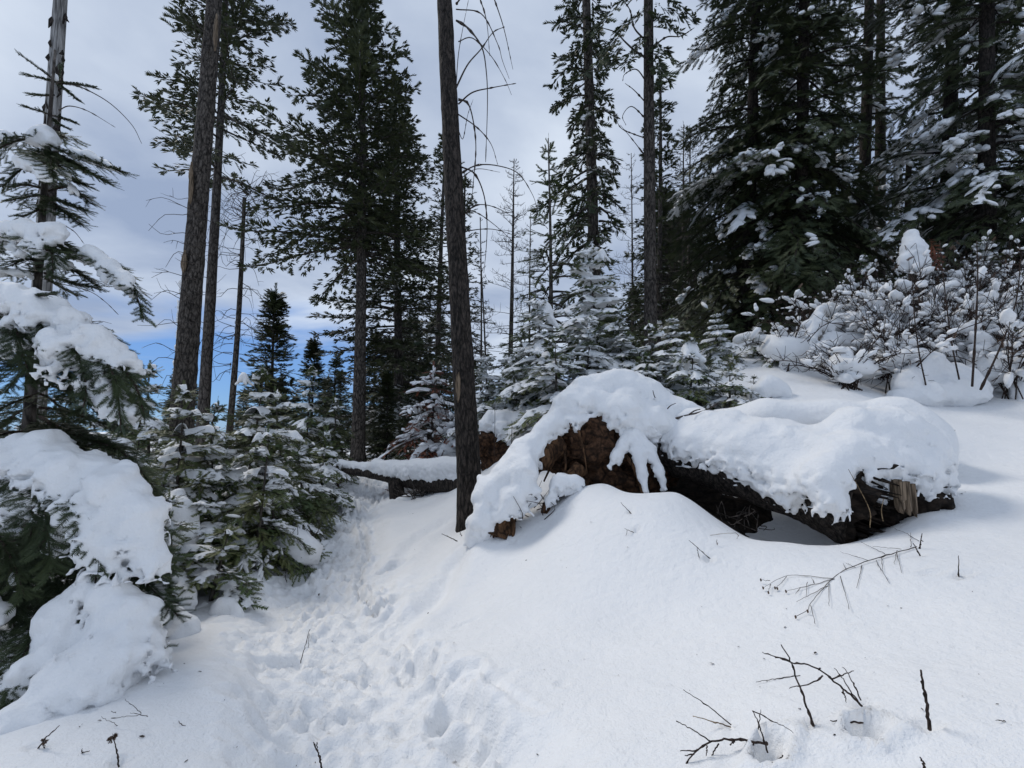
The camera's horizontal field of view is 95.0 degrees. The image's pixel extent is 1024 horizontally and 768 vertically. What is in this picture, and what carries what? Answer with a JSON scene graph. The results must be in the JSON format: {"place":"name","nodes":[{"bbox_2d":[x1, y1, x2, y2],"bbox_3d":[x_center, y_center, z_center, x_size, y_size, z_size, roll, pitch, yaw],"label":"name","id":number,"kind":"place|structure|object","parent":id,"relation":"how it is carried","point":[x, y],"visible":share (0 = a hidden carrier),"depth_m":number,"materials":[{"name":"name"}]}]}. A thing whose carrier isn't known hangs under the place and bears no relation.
{"place":"outdoors","nodes":[
{"label":"outdoors","id":0,"kind":"place"},
{"bbox_2d":[0,331,1023,767],"bbox_3d":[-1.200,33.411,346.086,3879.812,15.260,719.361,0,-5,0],"label":"snow ground","id":1,"kind":"structure","parent":0,"point":[428,637],"depth_m":2.96,"materials":[{"name":"snow"}]},
{"bbox_2d":[24,0,141,420],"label":"dead snag","id":2,"kind":"object","parent":1,"relation":"on","point":[57,20],"visible":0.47,"depth_m":11.62,"materials":[{"name":"brown wood"}]},
{"bbox_2d":[0,48,195,734],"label":"fir tree","id":3,"kind":"object","parent":1,"relation":"on","point":[87,525],"visible":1,"depth_m":3.06,"materials":[{"name":"white plant"}]},
{"bbox_2d":[112,419,168,488],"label":"fir sapling","id":4,"kind":"object","parent":1,"relation":"on","point":[141,438],"visible":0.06,"depth_m":6.79,"materials":[{"name":"green plant"}]},
{"bbox_2d":[96,360,191,488],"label":"fir sapling","id":5,"kind":"object","parent":1,"relation":"on","point":[158,424],"visible":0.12,"depth_m":10.74,"materials":[{"name":"green plant"}]},
{"bbox_2d":[163,570,200,639],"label":"sapling","id":6,"kind":"object","parent":1,"relation":"on","point":[176,628],"visible":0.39,"depth_m":3.67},
{"bbox_2d":[142,380,230,543],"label":"fir sapling","id":7,"kind":"object","parent":1,"relation":"on","point":[175,449],"visible":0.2,"depth_m":5.82,"materials":[{"name":"green plant"}]},
{"bbox_2d":[133,489,251,602],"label":"fir sapling","id":8,"kind":"object","parent":1,"relation":"on","point":[188,548],"visible":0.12,"depth_m":4.44,"materials":[{"name":"green plant"}]},
{"bbox_2d":[140,0,249,482],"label":"fir tree","id":9,"kind":"object","parent":1,"relation":"on","point":[188,322],"visible":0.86,"depth_m":12.26,"materials":[{"name":"grey plant"}]},
{"bbox_2d":[173,396,241,497],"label":"fir sapling","id":10,"kind":"object","parent":1,"relation":"on","point":[211,416],"visible":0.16,"depth_m":8.47,"materials":[{"name":"green plant"}]},
{"bbox_2d":[165,423,252,543],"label":"fir sapling","id":11,"kind":"object","parent":1,"relation":"on","point":[196,458],"visible":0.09,"depth_m":6.17,"materials":[{"name":"green plant"}]},
{"bbox_2d":[166,522,269,610],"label":"fir sapling","id":12,"kind":"object","parent":1,"relation":"on","point":[206,569],"visible":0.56,"depth_m":4.35,"materials":[{"name":"green plant"}]},
{"bbox_2d":[167,470,279,587],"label":"fir sapling","id":13,"kind":"object","parent":1,"relation":"on","point":[202,506],"visible":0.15,"depth_m":5.14,"materials":[{"name":"green plant"}]},
{"bbox_2d":[164,488,199,547],"bbox_3d":[-3.558,1.434,4.960,0.553,0.614,0.369,-3,-6,31],"label":"snow lump","id":14,"kind":"object","parent":13,"relation":"on","point":[184,512],"visible":0.43,"depth_m":4.89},
{"bbox_2d":[131,0,321,467],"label":"fir tree","id":15,"kind":"object","parent":1,"relation":"on","point":[230,17],"visible":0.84,"depth_m":17.32,"materials":[{"name":"green plant"}]},
{"bbox_2d":[208,596,245,616],"bbox_3d":[-2.577,2.082,4.161,0.497,0.385,0.316,0,-5,0],"label":"snow drift","id":16,"kind":"object","parent":1,"relation":"on","point":[223,605],"visible":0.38,"depth_m":4.10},
{"bbox_2d":[198,153,292,461],"bbox_3d":[-10.105,-2.113,17.243,3.331,12.665,2.670,1,-5,0],"label":"dead fir","id":17,"kind":"object","parent":1,"relation":"on","point":[234,370],"visible":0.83,"depth_m":17.24,"materials":[{"name":"grey plant"}]},
{"bbox_2d":[200,364,304,544],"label":"fir sapling","id":18,"kind":"object","parent":1,"relation":"on","point":[258,412],"visible":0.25,"depth_m":6.55,"materials":[{"name":"green plant"}]},
{"bbox_2d":[199,424,316,586],"bbox_3d":[-3.026,1.538,5.457,1.183,2.164,1.422,-4,-6,38],"label":"fir sapling","id":19,"kind":"object","parent":1,"relation":"on","point":[258,508],"visible":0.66,"depth_m":5.40,"materials":[{"name":"green plant"}]},
{"bbox_2d":[225,283,310,469],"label":"fir tree","id":20,"kind":"object","parent":1,"relation":"on","point":[276,303],"visible":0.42,"depth_m":18.99,"materials":[{"name":"green plant"}]},
{"bbox_2d":[214,417,324,537],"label":"fir sapling","id":21,"kind":"object","parent":1,"relation":"on","point":[249,422],"visible":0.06,"depth_m":6.98,"materials":[{"name":"green plant"}]},
{"bbox_2d":[238,475,331,571],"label":"fir sapling","id":22,"kind":"object","parent":1,"relation":"on","point":[278,481],"visible":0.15,"depth_m":6.08,"materials":[{"name":"green plant"}]},
{"bbox_2d":[271,524,323,568],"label":"snow","id":23,"kind":"structure","parent":1,"relation":"on","point":[303,557],"depth_m":5.63,"materials":[{"name":"snow"}]},
{"bbox_2d":[252,386,349,541],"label":"fir sapling","id":24,"kind":"object","parent":1,"relation":"on","point":[297,476],"visible":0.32,"depth_m":7.47,"materials":[{"name":"green plant"}]},
{"bbox_2d":[273,364,334,479],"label":"fir sapling","id":25,"kind":"object","parent":1,"relation":"on","point":[309,406],"visible":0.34,"depth_m":12.87,"materials":[{"name":"green plant"}]},
{"bbox_2d":[289,335,336,446],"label":"fir tree","id":26,"kind":"object","parent":1,"relation":"on","point":[312,346],"visible":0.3,"depth_m":20.99,"materials":[{"name":"green plant"}]},
{"bbox_2d":[284,439,341,520],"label":"fir sapling","id":27,"kind":"object","parent":1,"relation":"on","point":[323,490],"visible":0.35,"depth_m":8.43,"materials":[{"name":"green plant"}]},
{"bbox_2d":[293,425,358,515],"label":"fir sapling","id":28,"kind":"object","parent":1,"relation":"on","point":[344,500],"visible":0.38,"depth_m":9.16,"materials":[{"name":"green plant"}]},
{"bbox_2d":[302,392,359,482],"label":"fir sapling","id":29,"kind":"object","parent":1,"relation":"on","point":[336,407],"visible":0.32,"depth_m":12.92,"materials":[{"name":"green plant"}]},
{"bbox_2d":[217,0,448,461],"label":"fir tree","id":30,"kind":"object","parent":1,"relation":"on","point":[362,59],"visible":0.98,"depth_m":16.59,"materials":[{"name":"green plant"}]},
{"bbox_2d":[320,355,351,455],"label":"fir tree","id":31,"kind":"object","parent":1,"relation":"on","point":[334,365],"visible":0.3,"depth_m":23.98,"materials":[{"name":"green plant"}]},
{"bbox_2d":[365,367,400,461],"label":"fir tree","id":32,"kind":"object","parent":1,"relation":"on","point":[388,393],"visible":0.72,"depth_m":16.85,"materials":[{"name":"green plant"}]},
{"bbox_2d":[306,85,478,453],"bbox_3d":[-4.632,-5.077,20.658,8.159,17.850,7.535,-5,-7,43],"label":"fir tree","id":33,"kind":"object","parent":1,"relation":"on","point":[396,345],"visible":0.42,"depth_m":19.84,"materials":[{"name":"green plant"}]},
{"bbox_2d":[390,393,420,459],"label":"fir tree","id":34,"kind":"object","parent":1,"relation":"on","point":[408,399],"visible":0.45,"depth_m":15.35,"materials":[{"name":"green plant"}]},
{"bbox_2d":[379,311,441,449],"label":"fir tree","id":35,"kind":"object","parent":1,"relation":"on","point":[411,374],"visible":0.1,"depth_m":32.56,"materials":[{"name":"green plant"}]},
{"bbox_2d":[378,362,454,493],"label":"sapling","id":36,"kind":"object","parent":1,"relation":"on","point":[421,451],"visible":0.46,"depth_m":11.63,"materials":[{"name":"green plant"}]},
{"bbox_2d":[337,409,528,498],"bbox_3d":[-1.815,1.587,9.987,6.768,2.028,0.987,-3,-6,33],"label":"fallen log","id":37,"kind":"object","parent":1,"relation":"on","point":[437,475],"visible":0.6,"depth_m":9.63,"materials":[{"name":"brown plant"}]},
{"bbox_2d":[414,315,453,447],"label":"fir tree","id":38,"kind":"object","parent":1,"relation":"on","point":[433,337],"visible":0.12,"depth_m":35.30,"materials":[{"name":"green plant"}]},
{"bbox_2d":[402,133,480,442],"bbox_3d":[-3.827,-5.223,25.553,4.698,18.351,5.871,1,-5,-15],"label":"fir tree","id":39,"kind":"object","parent":1,"relation":"on","point":[440,259],"visible":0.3,"depth_m":25.58,"materials":[{"name":"green plant"}]},
{"bbox_2d":[400,387,489,456],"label":"sapling","id":40,"kind":"object","parent":1,"relation":"on","point":[442,449],"visible":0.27,"depth_m":11.26,"materials":[{"name":"white plant"}]},
{"bbox_2d":[428,169,501,398],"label":"fir tree","id":41,"kind":"object","parent":1,"relation":"on","point":[466,206],"visible":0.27,"depth_m":27.71,"materials":[{"name":"green plant"}]},
{"bbox_2d":[443,352,503,439],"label":"fir sapling","id":42,"kind":"object","parent":1,"relation":"on","point":[481,370],"visible":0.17,"depth_m":10.56,"materials":[{"name":"green plant"}]},
{"bbox_2d":[470,217,492,390],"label":"bare larch","id":43,"kind":"object","parent":1,"relation":"on","point":[480,343],"visible":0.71,"depth_m":20.35,"materials":[{"name":"grey plant"}]},
{"bbox_2d":[437,0,536,532],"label":"burnt tree","id":44,"kind":"object","parent":1,"relation":"on","point":[468,466],"visible":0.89,"depth_m":6.66,"materials":[{"name":"brown plant"}]},
{"bbox_2d":[478,352,528,434],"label":"fir sapling","id":45,"kind":"object","parent":1,"relation":"on","point":[510,364],"visible":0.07,"depth_m":10.40,"materials":[{"name":"green plant"}]},
{"bbox_2d":[479,326,548,415],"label":"fir sapling","id":46,"kind":"object","parent":1,"relation":"on","point":[498,390],"visible":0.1,"depth_m":10.74,"materials":[{"name":"green plant"}]},
{"bbox_2d":[476,159,554,356],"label":"bare larch","id":47,"kind":"object","parent":1,"relation":"on","point":[512,293],"visible":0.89,"depth_m":22.49,"materials":[{"name":"grey plant"}]},
{"bbox_2d":[495,295,581,443],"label":"fir sapling","id":48,"kind":"object","parent":1,"relation":"on","point":[541,310],"visible":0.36,"depth_m":9.22,"materials":[{"name":"white plant"}]},
{"bbox_2d":[491,133,586,402],"bbox_3d":[1.020,-2.934,13.368,3.470,8.861,2.636,3,-6,-29],"label":"fir tree","id":49,"kind":"object","parent":1,"relation":"on","point":[551,297],"visible":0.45,"depth_m":13.33,"materials":[{"name":"green plant"}]},
{"bbox_2d":[502,335,575,444],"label":"fir sapling","id":50,"kind":"object","parent":1,"relation":"on","point":[527,421],"visible":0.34,"depth_m":8.03,"materials":[{"name":"white plant"}]},
{"bbox_2d":[537,315,617,395],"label":"fir sapling","id":51,"kind":"object","parent":1,"relation":"on","point":[591,337],"visible":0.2,"depth_m":9.03,"materials":[{"name":"green plant"}]},
{"bbox_2d":[530,0,626,362],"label":"fir tree","id":52,"kind":"object","parent":1,"relation":"on","point":[585,114],"visible":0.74,"depth_m":14.64,"materials":[{"name":"green plant"}]},
{"bbox_2d":[546,247,646,379],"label":"fir sapling","id":53,"kind":"object","parent":1,"relation":"on","point":[589,304],"visible":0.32,"depth_m":10.55,"materials":[{"name":"white plant"}]},
{"bbox_2d":[595,316,659,381],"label":"fir sapling","id":54,"kind":"object","parent":1,"relation":"on","point":[620,339],"visible":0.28,"depth_m":9.63,"materials":[{"name":"green plant"}]},
{"bbox_2d":[610,153,667,359],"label":"bare larch","id":55,"kind":"object","parent":1,"relation":"on","point":[631,250],"visible":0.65,"depth_m":27.81,"materials":[{"name":"grey plant"}]},
{"bbox_2d":[589,0,701,362],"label":"fir tree","id":56,"kind":"object","parent":1,"relation":"on","point":[649,45],"visible":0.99,"depth_m":13.34,"materials":[{"name":"green plant"}]},
{"bbox_2d":[635,351,682,396],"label":"fir sapling","id":57,"kind":"object","parent":1,"relation":"on","point":[646,372],"visible":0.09,"depth_m":8.08,"materials":[{"name":"green plant"}]},
{"bbox_2d":[629,320,690,391],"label":"fir sapling","id":58,"kind":"object","parent":1,"relation":"on","point":[660,355],"visible":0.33,"depth_m":8.81,"materials":[{"name":"green plant"}]},
{"bbox_2d":[619,70,704,363],"bbox_3d":[6.972,-6.810,21.814,3.984,16.548,4.051,2,-5,0],"label":"fir tree","id":59,"kind":"object","parent":1,"relation":"on","point":[666,126],"visible":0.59,"depth_m":21.63,"materials":[{"name":"green plant"}]},
{"bbox_2d":[620,178,716,363],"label":"fir tree","id":60,"kind":"object","parent":1,"relation":"on","point":[665,208],"visible":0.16,"depth_m":26.46,"materials":[{"name":"green plant"}]},
{"bbox_2d":[639,124,710,339],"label":"fir tree","id":61,"kind":"object","parent":1,"relation":"on","point":[677,239],"visible":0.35,"depth_m":22.68,"materials":[{"name":"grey plant"}]},
{"bbox_2d":[649,315,705,385],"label":"fir sapling","id":62,"kind":"object","parent":1,"relation":"on","point":[672,340],"visible":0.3,"depth_m":9.32,"materials":[{"name":"green plant"}]},
{"bbox_2d":[662,127,717,333],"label":"bare larch","id":63,"kind":"object","parent":1,"relation":"on","point":[689,178],"visible":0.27,"depth_m":23.86,"materials":[{"name":"grey plant"}]},
{"bbox_2d":[662,332,725,409],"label":"fir sapling","id":64,"kind":"object","parent":1,"relation":"on","point":[689,354],"visible":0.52,"depth_m":7.88,"materials":[{"name":"green plant"}]},
{"bbox_2d":[672,209,720,348],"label":"fir tree","id":65,"kind":"object","parent":1,"relation":"on","point":[704,234],"visible":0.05,"depth_m":39.06,"materials":[{"name":"green plant"}]},
{"bbox_2d":[463,368,960,553],"bbox_3d":[2.055,0.832,5.415,4.874,2.166,2.145,-2,-5,19],"label":"uprooted tree","id":66,"kind":"object","parent":1,"relation":"on","point":[624,430],"visible":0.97,"depth_m":5.05,"materials":[{"name":"white plant"}]},
{"bbox_2d":[658,479,772,536],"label":"bare soil","id":67,"kind":"structure","parent":1,"relation":"on","point":[708,500],"depth_m":5.63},
{"bbox_2d":[695,312,747,370],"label":"fir sapling","id":68,"kind":"object","parent":1,"relation":"on","point":[716,355],"visible":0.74,"depth_m":9.70,"materials":[{"name":"green plant"}]},
{"bbox_2d":[676,721,768,763],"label":"twig","id":69,"kind":"object","parent":1,"relation":"on","point":[732,740],"visible":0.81,"depth_m":1.90,"materials":[{"name":"wood"}]},
{"bbox_2d":[700,353,765,409],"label":"fir sapling","id":70,"kind":"object","parent":1,"relation":"on","point":[730,387],"visible":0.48,"depth_m":7.39,"materials":[{"name":"green plant"}]},
{"bbox_2d":[739,322,765,357],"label":"fir sapling","id":71,"kind":"object","parent":1,"relation":"on","point":[752,351],"visible":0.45,"depth_m":9.97,"materials":[{"name":"white plant"}]},
{"bbox_2d":[657,0,863,350],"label":"fir tree","id":72,"kind":"object","parent":1,"relation":"on","point":[740,217],"visible":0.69,"depth_m":14.89,"materials":[{"name":"green plant"}]},
{"bbox_2d":[747,374,791,400],"bbox_3d":[4.192,0.083,7.688,0.676,0.492,0.472,0,-5,0],"label":"snow drift","id":73,"kind":"object","parent":1,"relation":"on","point":[768,386],"visible":0.77,"depth_m":7.51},
{"bbox_2d":[738,312,853,371],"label":"shrub","id":74,"kind":"object","parent":1,"relation":"on","point":[795,343],"visible":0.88,"depth_m":8.69,"materials":[{"name":"white plant"}]},
{"bbox_2d":[711,0,912,340],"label":"fir tree","id":75,"kind":"object","parent":1,"relation":"on","point":[797,256],"visible":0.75,"depth_m":13.56,"materials":[{"name":"green plant"}]},
{"bbox_2d":[762,652,862,706],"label":"twig","id":76,"kind":"object","parent":1,"relation":"on","point":[853,696],"visible":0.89,"depth_m":1.96,"materials":[{"name":"wood"}]},
{"bbox_2d":[779,305,876,370],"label":"shrub","id":77,"kind":"object","parent":1,"relation":"on","point":[831,334],"visible":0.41,"depth_m":9.00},
{"bbox_2d":[740,269,922,359],"bbox_3d":[6.429,-1.361,9.874,2.973,1.967,2.554,-2,-5,23],"label":"shrub","id":78,"kind":"object","parent":1,"relation":"on","point":[831,310],"visible":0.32,"depth_m":9.40,"materials":[{"name":"white plant"}]},
{"bbox_2d":[714,396,958,469],"bbox_3d":[3.802,0.632,5.843,2.602,0.930,0.911,-3,-6,29],"label":"snow drift","id":79,"kind":"object","parent":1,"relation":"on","point":[808,412],"visible":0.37,"depth_m":5.63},
{"bbox_2d":[783,127,889,314],"bbox_3d":[13.444,-5.472,19.284,4.732,12.395,4.585,4,-5,0],"label":"fir tree","id":80,"kind":"object","parent":1,"relation":"on","point":[839,152],"visible":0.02,"depth_m":19.63,"materials":[{"name":"green plant"}]},
{"bbox_2d":[760,529,918,622],"bbox_3d":[2.592,1.350,3.446,1.969,0.325,0.599,2,-5,-24],"label":"dry weed","id":81,"kind":"object","parent":1,"relation":"on","point":[807,610],"visible":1,"depth_m":3.32,"materials":[{"name":"brown plant"}]},
{"bbox_2d":[764,321,925,390],"bbox_3d":[5.557,-0.362,7.997,2.195,1.070,2.103,0,-5,0],"label":"shrub","id":82,"kind":"object","parent":1,"relation":"on","point":[845,366],"visible":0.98,"depth_m":7.77,"materials":[{"name":"white plant"}]},
{"bbox_2d":[787,282,917,354],"bbox_3d":[6.995,-1.292,9.698,1.764,1.875,2.420,0,-5,0],"label":"shrub","id":83,"kind":"object","parent":1,"relation":"on","point":[852,317],"visible":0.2,"depth_m":9.11,"materials":[{"name":"white plant"}]},
{"bbox_2d":[820,0,916,301],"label":"fir tree","id":84,"kind":"object","parent":1,"relation":"on","point":[868,103],"visible":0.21,"depth_m":15.70,"materials":[{"name":"green plant"}]},
{"bbox_2d":[844,253,903,295],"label":"fir sapling","id":85,"kind":"object","parent":1,"relation":"on","point":[864,258],"visible":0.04,"depth_m":11.04,"materials":[{"name":"white plant"}]},
{"bbox_2d":[852,0,914,278],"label":"fir tree","id":86,"kind":"object","parent":1,"relation":"on","point":[878,126],"visible":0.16,"depth_m":16.68,"materials":[{"name":"green plant"}]},
{"bbox_2d":[804,243,964,379],"bbox_3d":[6.864,-1.260,8.957,1.943,2.408,2.390,3,-6,-27],"label":"shrub","id":87,"kind":"object","parent":1,"relation":"on","point":[896,295],"visible":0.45,"depth_m":8.66,"materials":[{"name":"white plant"}]},
{"bbox_2d":[829,240,970,320],"bbox_3d":[8.488,-1.810,10.123,2.743,2.600,2.314,3,-6,-32],"label":"shrub","id":88,"kind":"object","parent":1,"relation":"on","point":[899,282],"visible":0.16,"depth_m":9.39,"materials":[{"name":"white plant"}]},
{"bbox_2d":[872,145,933,291],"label":"fir tree","id":89,"kind":"object","parent":1,"relation":"on","point":[910,165],"visible":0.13,"depth_m":21.87,"materials":[{"name":"green plant"}]},
{"bbox_2d":[897,229,945,310],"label":"sapling","id":90,"kind":"object","parent":1,"relation":"on","point":[910,238],"visible":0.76,"depth_m":9.60,"materials":[{"name":"grey plant"}]},
{"bbox_2d":[823,0,1023,285],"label":"fir tree","id":91,"kind":"object","parent":1,"relation":"on","point":[897,153],"visible":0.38,"depth_m":13.76,"materials":[{"name":"green plant"}]},
{"bbox_2d":[846,294,1007,393],"bbox_3d":[6.596,-0.611,7.983,1.618,2.113,2.542,-2,-5,18],"label":"shrub","id":92,"kind":"object","parent":1,"relation":"on","point":[885,344],"visible":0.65,"depth_m":7.94,"materials":[{"name":"white plant"}]},
{"bbox_2d":[886,351,993,406],"bbox_3d":[6.914,-0.053,7.729,1.614,1.012,0.779,0,-5,0],"label":"snow drift","id":93,"kind":"object","parent":1,"relation":"on","point":[946,387],"visible":0.75,"depth_m":7.48,"materials":[{"name":"snow"}]},
{"bbox_2d":[859,252,1023,347],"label":"shrub","id":94,"kind":"object","parent":1,"relation":"on","point":[982,271],"visible":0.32,"depth_m":8.63,"materials":[{"name":"white plant"}]},
{"bbox_2d":[879,243,1021,315],"bbox_3d":[9.644,-1.833,10.399,2.910,2.776,2.676,-3,-6,28],"label":"shrub","id":95,"kind":"object","parent":1,"relation":"on","point":[957,273],"visible":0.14,"depth_m":9.93,"materials":[{"name":"white plant"}]},
{"bbox_2d":[881,0,1023,284],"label":"fir tree","id":96,"kind":"object","parent":1,"relation":"on","point":[982,182],"visible":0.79,"depth_m":12.22,"materials":[{"name":"green plant"}]},
{"bbox_2d":[908,278,1023,363],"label":"shrub","id":97,"kind":"object","parent":1,"relation":"on","point":[962,343],"visible":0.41,"depth_m":8.12,"materials":[{"name":"white plant"}]},
{"bbox_2d":[916,0,1023,275],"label":"fir tree","id":98,"kind":"object","parent":1,"relation":"on","point":[1015,64],"visible":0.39,"depth_m":12.09,"materials":[{"name":"green plant"}]},
{"bbox_2d":[925,299,1023,401],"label":"shrub","id":99,"kind":"object","parent":1,"relation":"on","point":[1007,372],"visible":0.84,"depth_m":7.57,"materials":[{"name":"white plant"}]},
{"bbox_2d":[925,228,1023,334],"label":"shrub","id":100,"kind":"object","parent":1,"relation":"on","point":[966,265],"visible":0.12,"depth_m":9.19,"materials":[{"name":"white plant"}]},
{"bbox_2d":[928,227,1023,291],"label":"shrub","id":101,"kind":"object","parent":1,"relation":"on","point":[1003,252],"visible":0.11,"depth_m":10.32,"materials":[{"name":"white plant"}]},
{"bbox_2d":[970,241,983,386],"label":"shoot","id":102,"kind":"object","parent":1,"relation":"on","point":[974,345],"visible":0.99,"depth_m":7.34,"materials":[{"name":"brown plant"}]},
{"bbox_2d":[933,236,1023,345],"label":"shrub","id":103,"kind":"object","parent":1,"relation":"on","point":[1019,309],"visible":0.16,"depth_m":8.94,"materials":[{"name":"white plant"}]},
{"bbox_2d":[958,238,1014,291],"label":"fir sapling","id":104,"kind":"object","parent":1,"relation":"on","point":[981,245],"visible":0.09,"depth_m":10.54,"materials":[{"name":"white plant"}]},
{"bbox_2d":[0,0,1023,431],"label":"sky","id":105,"kind":"structure","parent":0,"point":[111,45],"materials":[{"name":"white"}]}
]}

